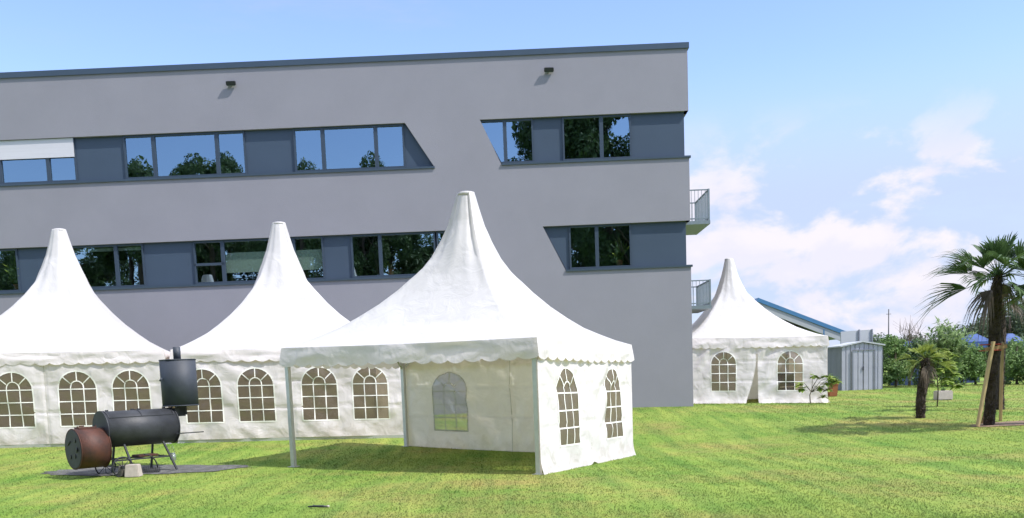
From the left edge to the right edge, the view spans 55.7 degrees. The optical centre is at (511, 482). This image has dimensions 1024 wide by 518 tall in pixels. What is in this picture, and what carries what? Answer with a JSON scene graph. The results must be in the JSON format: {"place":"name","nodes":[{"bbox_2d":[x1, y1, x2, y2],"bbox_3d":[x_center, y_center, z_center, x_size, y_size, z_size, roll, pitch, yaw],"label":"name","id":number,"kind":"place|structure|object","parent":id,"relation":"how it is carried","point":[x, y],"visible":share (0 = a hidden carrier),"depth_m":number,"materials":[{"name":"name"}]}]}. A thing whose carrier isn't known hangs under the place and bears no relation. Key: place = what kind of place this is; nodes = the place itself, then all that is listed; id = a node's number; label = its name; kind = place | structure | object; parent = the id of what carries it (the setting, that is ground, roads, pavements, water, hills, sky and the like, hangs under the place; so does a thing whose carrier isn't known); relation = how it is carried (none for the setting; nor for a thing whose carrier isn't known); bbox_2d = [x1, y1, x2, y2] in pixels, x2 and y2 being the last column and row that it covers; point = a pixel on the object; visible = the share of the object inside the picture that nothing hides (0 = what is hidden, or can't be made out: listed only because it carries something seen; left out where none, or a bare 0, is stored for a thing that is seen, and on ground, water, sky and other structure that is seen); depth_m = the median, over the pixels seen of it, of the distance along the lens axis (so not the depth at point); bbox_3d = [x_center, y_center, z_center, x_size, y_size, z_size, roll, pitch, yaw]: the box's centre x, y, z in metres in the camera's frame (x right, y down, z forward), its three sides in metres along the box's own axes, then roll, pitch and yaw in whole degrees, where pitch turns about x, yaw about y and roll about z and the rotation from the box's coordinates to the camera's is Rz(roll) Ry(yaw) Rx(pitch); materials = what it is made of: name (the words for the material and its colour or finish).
{"place":"outdoors","nodes":[
{"label":"outdoors","id":0,"kind":"place"},
{"bbox_2d":[43,465,247,475],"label":"ash ground","id":1,"kind":"structure","parent":0,"point":[167,469],"depth_m":19.60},
{"bbox_2d":[65,347,203,476],"bbox_3d":[-7.453,-1.411,19.193,0.860,2.522,2.645,4,9,44],"label":"barrel smoker","id":2,"kind":"object","parent":1,"relation":"on","point":[97,440],"visible":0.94,"depth_m":19.07,"materials":[{"name":"black paint"}]},
{"bbox_2d":[141,466,159,472],"bbox_3d":[-7.183,-0.251,19.229,0.360,0.120,0.160,-3,6,-11],"label":"fire grate","id":3,"kind":"object","parent":1,"relation":"on","point":[148,469],"visible":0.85,"depth_m":19.18,"materials":[{"name":"metal"}]},
{"bbox_2d":[0,371,1023,517],"bbox_3d":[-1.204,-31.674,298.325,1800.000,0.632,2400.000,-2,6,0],"label":"lawn","id":4,"kind":"structure","parent":0,"point":[344,451],"depth_m":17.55,"materials":[{"name":"green plant"}]},
{"bbox_2d":[0,228,174,447],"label":"pagoda tent","id":5,"kind":"object","parent":4,"relation":"on","point":[75,351],"visible":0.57,"depth_m":25.22,"materials":[{"name":"fabric"}]},
{"bbox_2d":[0,371,36,428],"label":"window","id":6,"kind":"structure","parent":5,"relation":"in","point":[11,372],"depth_m":24.34,"materials":[{"name":"white"}]},
{"bbox_2d":[57,370,98,426],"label":"window","id":7,"kind":"structure","parent":5,"relation":"in","point":[75,371],"depth_m":24.52,"materials":[{"name":"white"}]},
{"bbox_2d":[111,369,151,410],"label":"window","id":8,"kind":"structure","parent":5,"relation":"in","point":[129,370],"depth_m":24.64,"materials":[{"name":"white"}]},
{"bbox_2d":[118,464,127,475],"bbox_3d":[-7.526,-0.242,18.857,0.238,0.210,0.257,-3,6,-9],"label":"concrete block","id":9,"kind":"object","parent":4,"relation":"on","point":[120,473],"depth_m":18.74,"materials":[{"name":"grey concrete"}]},
{"bbox_2d":[124,464,142,477],"bbox_3d":[-7.289,-0.233,18.641,0.278,0.240,0.258,-2,6,-3],"label":"concrete block","id":10,"kind":"object","parent":4,"relation":"on","point":[133,470],"depth_m":18.53,"materials":[{"name":"beige concrete"}]},
{"bbox_2d":[170,222,403,442],"bbox_3d":[-6.540,-4.303,27.611,6.905,6.096,5.480,-3,6,-7],"label":"pagoda tent","id":11,"kind":"object","parent":4,"relation":"on","point":[240,371],"visible":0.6,"depth_m":25.68,"materials":[{"name":"fabric"}]},
{"bbox_2d":[186,368,224,423],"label":"window","id":12,"kind":"structure","parent":11,"relation":"in","point":[209,386],"depth_m":24.98,"materials":[{"name":"white"}]},
{"bbox_2d":[236,367,276,422],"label":"window","id":13,"kind":"structure","parent":11,"relation":"in","point":[254,368],"depth_m":25.09,"materials":[{"name":"white"}]},
{"bbox_2d":[300,367,339,420],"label":"window","id":14,"kind":"structure","parent":11,"relation":"in","point":[301,384],"depth_m":25.32,"materials":[{"name":"white"}]},
{"bbox_2d":[351,367,389,419],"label":"window","id":15,"kind":"structure","parent":11,"relation":"in","point":[352,383],"depth_m":25.46,"materials":[{"name":"white"}]},
{"bbox_2d":[308,505,329,507],"bbox_3d":[-2.670,0.329,13.393,0.307,0.048,0.063,-1,7,14],"label":"stick","id":16,"kind":"object","parent":4,"relation":"on","point":[323,506],"visible":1,"depth_m":13.37,"materials":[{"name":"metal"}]},
{"bbox_2d":[0,42,711,414],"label":"office building","id":17,"kind":"structure","parent":4,"relation":"on","point":[164,196],"depth_m":32.38,"materials":[{"name":"plaster"},{"name":"glass"},{"name":"metal"}]},
{"bbox_2d":[0,248,20,291],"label":"window","id":18,"kind":"structure","parent":17,"relation":"in","point":[13,249],"depth_m":32.86,"materials":[{"name":"grey metal"}]},
{"bbox_2d":[0,138,77,183],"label":"window","id":19,"kind":"structure","parent":17,"relation":"in","point":[47,149],"depth_m":32.37,"materials":[{"name":"white plastic"}]},
{"bbox_2d":[72,243,145,288],"bbox_3d":[-13.790,-7.325,32.869,2.695,1.449,0.160,-2,6,1],"label":"window","id":20,"kind":"structure","parent":17,"relation":"in","point":[115,248],"depth_m":32.82,"materials":[{"name":"grey metal"}]},
{"bbox_2d":[122,130,246,178],"bbox_3d":[-10.929,-10.941,32.386,4.083,1.435,0.090,-2,6,1],"label":"window","id":21,"kind":"structure","parent":17,"relation":"in","point":[216,137],"depth_m":32.33,"materials":[{"name":"blue glass"}]},
{"bbox_2d":[226,81,235,85],"bbox_3d":[-9.258,-13.148,31.904,0.310,0.164,0.164,-2,6,-1],"label":"wall lamp","id":22,"kind":"object","parent":17,"relation":"attached to","point":[230,83],"visible":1,"depth_m":31.85,"materials":[{"name":"metal"}]},
{"bbox_2d":[192,236,324,283],"bbox_3d":[-8.545,-7.513,32.770,4.403,1.449,0.160,-2,6,1],"label":"window","id":23,"kind":"structure","parent":17,"relation":"in","point":[240,262],"depth_m":32.80,"materials":[{"name":"black glass"}]},
{"bbox_2d":[293,124,405,171],"bbox_3d":[-5.423,-11.139,32.282,3.689,1.435,0.090,-2,6,1],"label":"window","id":24,"kind":"structure","parent":17,"relation":"in","point":[374,127],"depth_m":32.23,"materials":[{"name":"grey metal"}]},
{"bbox_2d":[383,260,394,274],"bbox_3d":[-4.182,-7.368,33.107,0.567,0.628,0.652,-2,6,0],"label":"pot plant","id":25,"kind":"object","parent":17,"relation":"in","point":[389,266],"visible":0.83,"depth_m":33.05,"materials":[{"name":"green plant"}]},
{"bbox_2d":[350,231,435,277],"bbox_3d":[-3.989,-7.673,32.649,2.848,1.449,0.090,-2,6,1],"label":"window","id":26,"kind":"structure","parent":17,"relation":"in","point":[379,235],"depth_m":32.59,"materials":[{"name":"grey metal"}]},
{"bbox_2d":[436,231,444,245],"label":"window","id":27,"kind":"structure","parent":17,"relation":"in","point":[437,232],"depth_m":32.51,"materials":[{"name":"grey metal"}]},
{"bbox_2d":[480,118,533,162],"bbox_3d":[-0.161,-11.328,32.182,1.752,1.435,0.090,-2,6,1],"label":"window","id":28,"kind":"structure","parent":17,"relation":"in","point":[504,121],"depth_m":32.12,"materials":[{"name":"grey metal"}]},
{"bbox_2d":[544,67,553,72],"bbox_3d":[1.208,-13.511,31.707,0.310,0.164,0.164,-2,6,-1],"label":"wall lamp","id":29,"kind":"object","parent":17,"relation":"attached to","point":[548,69],"visible":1,"depth_m":31.65,"materials":[{"name":"metal"}]},
{"bbox_2d":[562,114,631,160],"bbox_3d":[2.817,-11.435,32.126,2.277,1.435,0.090,-2,6,1],"label":"window","id":30,"kind":"structure","parent":17,"relation":"in","point":[600,117],"depth_m":32.07,"materials":[{"name":"grey metal"}]},
{"bbox_2d":[569,223,631,268],"bbox_3d":[2.965,-7.923,32.518,2.079,1.449,0.090,-2,6,1],"label":"window","id":31,"kind":"structure","parent":17,"relation":"in","point":[624,224],"depth_m":32.47,"materials":[{"name":"grey metal"}]},
{"bbox_2d":[609,235,629,265],"bbox_3d":[3.640,-7.877,32.940,0.969,1.084,1.054,-2,6,0],"label":"pot plant","id":32,"kind":"object","parent":17,"relation":"in","point":[619,245],"visible":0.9,"depth_m":32.87,"materials":[{"name":"green plant"}]},
{"bbox_2d":[279,191,635,474],"bbox_3d":[-1.147,-3.164,20.244,6.077,5.650,4.847,1,7,27],"label":"pagoda tent","id":33,"kind":"object","parent":4,"relation":"on","point":[549,386],"visible":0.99,"depth_m":19.49,"materials":[{"name":"fabric"}]},
{"bbox_2d":[432,372,467,430],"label":"window","id":34,"kind":"structure","parent":33,"relation":"in","point":[443,391],"depth_m":23.20,"materials":[{"name":"white"}]},
{"bbox_2d":[555,366,580,446],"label":"window","id":35,"kind":"structure","parent":33,"relation":"in","point":[565,367],"depth_m":18.02,"materials":[{"name":"white plastic"}]},
{"bbox_2d":[604,367,623,439],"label":"window","id":36,"kind":"structure","parent":33,"relation":"in","point":[611,367],"depth_m":20.07,"materials":[{"name":"white plastic"}]},
{"bbox_2d":[692,258,829,403],"bbox_3d":[8.855,-5.860,37.503,5.358,5.599,5.551,-2,6,0],"label":"pagoda tent","id":37,"kind":"object","parent":4,"relation":"on","point":[745,345],"visible":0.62,"depth_m":35.29,"materials":[{"name":"fabric"}]},
{"bbox_2d":[710,351,736,391],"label":"window","id":38,"kind":"structure","parent":37,"relation":"in","point":[719,364],"depth_m":35.26,"materials":[{"name":"white"}]},
{"bbox_2d":[777,350,803,390],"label":"window","id":39,"kind":"structure","parent":37,"relation":"in","point":[785,363],"depth_m":35.14,"materials":[{"name":"white"}]},
{"bbox_2d":[778,373,793,389],"bbox_3d":[10.190,-3.560,36.166,0.600,1.100,0.550,-3,6,-6],"label":"equipment case","id":40,"kind":"object","parent":4,"relation":"on","point":[786,377],"visible":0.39,"depth_m":35.90,"materials":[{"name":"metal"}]},
{"bbox_2d":[755,298,843,340],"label":"blue roofed hall","id":41,"kind":"structure","parent":4,"relation":"on","point":[801,321],"depth_m":51.47,"materials":[{"name":"metal"}]},
{"bbox_2d":[793,374,841,403],"bbox_3d":[10.852,-3.334,34.301,1.784,1.082,0.634,-2,6,0],"label":"sapling","id":42,"kind":"object","parent":4,"relation":"on","point":[818,388],"visible":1,"depth_m":34.24,"materials":[{"name":"green plant"}]},
{"bbox_2d":[828,374,840,396],"bbox_3d":[13.139,-4.016,39.795,0.901,0.943,0.912,0,7,18],"label":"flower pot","id":43,"kind":"object","parent":4,"relation":"on","point":[834,388],"visible":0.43,"depth_m":39.71,"materials":[{"name":"brown plastic"}]},
{"bbox_2d":[827,341,884,390],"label":"garden shed","id":44,"kind":"structure","parent":4,"relation":"on","point":[856,365],"depth_m":43.22,"materials":[{"name":"metal"}]},
{"bbox_2d":[853,350,863,389],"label":"door","id":45,"kind":"structure","parent":44,"relation":"in","point":[858,356],"depth_m":43.21,"materials":[{"name":"metal"}]},
{"bbox_2d":[864,350,873,389],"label":"door","id":46,"kind":"structure","parent":44,"relation":"in","point":[868,354],"depth_m":43.18,"materials":[{"name":"metal"}]},
{"bbox_2d":[840,329,872,343],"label":"panel wall","id":47,"kind":"structure","parent":4,"relation":"on","point":[855,336],"depth_m":48.06,"materials":[{"name":"silver metal"}]},
{"bbox_2d":[876,334,913,386],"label":"bush","id":48,"kind":"object","parent":4,"relation":"on","point":[892,347],"visible":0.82,"depth_m":45.09,"materials":[{"name":"green plant"}]},
{"bbox_2d":[873,332,926,370],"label":"tree","id":49,"kind":"object","parent":4,"relation":"on","point":[876,336],"visible":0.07,"depth_m":88.22,"materials":[{"name":"green plant"}]},
{"bbox_2d":[888,338,926,385],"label":"bush","id":50,"kind":"object","parent":4,"relation":"on","point":[911,353],"visible":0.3,"depth_m":46.61,"materials":[{"name":"green plant"}]},
{"bbox_2d":[893,315,925,346],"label":"bare tree","id":51,"kind":"object","parent":4,"relation":"on","point":[907,336],"visible":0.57,"depth_m":51.53,"materials":[{"name":"grey plant"}]},
{"bbox_2d":[910,334,937,341],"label":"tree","id":52,"kind":"object","parent":4,"relation":"on","point":[924,337],"depth_m":95.42,"materials":[{"name":"green plant"}]},
{"bbox_2d":[895,340,956,417],"bbox_3d":[11.275,-2.817,26.410,1.667,2.179,1.496,-2,6,0],"label":"fan palm","id":53,"kind":"object","parent":4,"relation":"on","point":[925,371],"visible":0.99,"depth_m":26.25,"materials":[{"name":"green plant"}]},
{"bbox_2d":[908,339,945,384],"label":"bush","id":54,"kind":"object","parent":4,"relation":"on","point":[914,381],"visible":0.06,"depth_m":49.27,"materials":[{"name":"green plant"}]},
{"bbox_2d":[933,386,952,399],"bbox_3d":[15.739,-3.286,35.355,0.560,0.527,0.400,-2,6,0],"label":"stone planter","id":55,"kind":"object","parent":4,"relation":"on","point":[944,394],"visible":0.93,"depth_m":35.18,"materials":[{"name":"concrete"}]},
{"bbox_2d":[928,348,964,406],"bbox_3d":[13.614,-3.328,30.703,1.243,1.862,1.280,-6,8,-34],"label":"exotic plant","id":56,"kind":"object","parent":4,"relation":"on","point":[945,380],"visible":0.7,"depth_m":30.48,"materials":[{"name":"green plant"}]},
{"bbox_2d":[920,316,976,386],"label":"tree","id":57,"kind":"object","parent":4,"relation":"on","point":[957,346],"visible":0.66,"depth_m":43.46,"materials":[{"name":"green plant"}]},
{"bbox_2d":[935,321,988,361],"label":"tree","id":58,"kind":"object","parent":4,"relation":"on","point":[971,331],"visible":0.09,"depth_m":87.24,"materials":[{"name":"green plant"}]},
{"bbox_2d":[949,341,987,384],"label":"bush","id":59,"kind":"object","parent":4,"relation":"on","point":[970,364],"visible":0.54,"depth_m":45.79,"materials":[{"name":"green plant"}]},
{"bbox_2d":[953,334,987,383],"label":"blue pavilion","id":60,"kind":"structure","parent":4,"relation":"on","point":[981,339],"depth_m":54.99,"materials":[{"name":"fabric"}]},
{"bbox_2d":[964,352,984,383],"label":"bush","id":61,"kind":"object","parent":4,"relation":"on","point":[971,379],"visible":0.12,"depth_m":49.98,"materials":[{"name":"green plant"}]},
{"bbox_2d":[968,288,1023,409],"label":"fan palm","id":62,"kind":"object","parent":4,"relation":"on","point":[1003,334],"visible":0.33,"depth_m":27.84,"materials":[{"name":"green plant"}]},
{"bbox_2d":[969,299,1023,357],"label":"tree","id":63,"kind":"object","parent":4,"relation":"on","point":[1017,324],"visible":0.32,"depth_m":84.12,"materials":[{"name":"green plant"}]},
{"bbox_2d":[971,420,1023,426],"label":"soil patch","id":64,"kind":"object","parent":4,"relation":"on","point":[1009,423],"visible":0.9,"depth_m":23.28,"materials":[{"name":"brown soil"}]},
{"bbox_2d":[916,231,1023,424],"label":"fan palm","id":65,"kind":"object","parent":64,"relation":"on","point":[1003,253],"visible":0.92,"depth_m":23.00,"materials":[{"name":"green plant"}]},
{"bbox_2d":[979,343,1001,350],"bbox_3d":[11.472,-3.241,23.210,0.505,0.164,0.507,-2,6,0],"label":"red strap","id":66,"kind":"object","parent":65,"relation":"attached to","point":[990,344],"visible":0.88,"depth_m":23.02,"materials":[{"name":"red"}]},
{"bbox_2d":[984,344,1006,351],"bbox_3d":[11.493,-3.203,23.003,0.526,0.157,0.050,-2,6,0],"label":"support plank","id":67,"kind":"object","parent":65,"relation":"attached to","point":[997,347],"visible":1,"depth_m":22.98,"materials":[{"name":"brown wood"}]},
{"bbox_2d":[976,341,994,426],"bbox_3d":[11.291,-2.343,23.103,0.394,2.031,0.127,0,7,21],"label":"support plank","id":68,"kind":"object","parent":64,"relation":"on","point":[985,384],"visible":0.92,"depth_m":23.07,"materials":[{"name":"brown wood"}]},
{"bbox_2d":[990,258,1023,329],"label":"fan palm","id":69,"kind":"object","parent":64,"relation":"on","point":[1016,267],"visible":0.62,"depth_m":23.03,"materials":[{"name":"green plant"}]},
{"bbox_2d":[999,342,1003,420],"bbox_3d":[12.077,-2.478,23.901,0.080,1.982,0.760,1,7,26],"label":"support plank","id":70,"kind":"object","parent":4,"relation":"on","point":[1001,387],"visible":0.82,"depth_m":23.91,"materials":[{"name":"brown wood"}]},
{"bbox_2d":[1003,293,1023,329],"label":"tree","id":71,"kind":"object","parent":4,"relation":"on","point":[1011,307],"visible":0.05,"depth_m":93.25,"materials":[{"name":"green plant"}]},
{"bbox_2d":[1004,335,1023,384],"bbox_3d":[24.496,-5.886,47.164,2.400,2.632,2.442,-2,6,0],"label":"bush","id":72,"kind":"object","parent":4,"relation":"on","point":[1014,358],"visible":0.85,"depth_m":46.92,"materials":[{"name":"green plant"}]},
{"bbox_2d":[1005,333,1022,377],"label":"blue pavilion","id":73,"kind":"structure","parent":4,"relation":"on","point":[1011,336],"depth_m":56.12,"materials":[{"name":"fabric"}]},
{"bbox_2d":[1007,346,1023,383],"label":"bush","id":74,"kind":"object","parent":4,"relation":"on","point":[1018,368],"visible":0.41,"depth_m":46.88,"materials":[{"name":"green plant"}]},
{"bbox_2d":[0,0,1023,346],"label":"sky","id":75,"kind":"structure","parent":0,"point":[840,148],"materials":[{"name":"blue"}]},
{"bbox_2d":[889,342,931,385],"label":"blue pavilion","id":76,"kind":"structure","parent":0,"point":[906,382],"depth_m":54.55,"materials":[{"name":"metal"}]}
]}

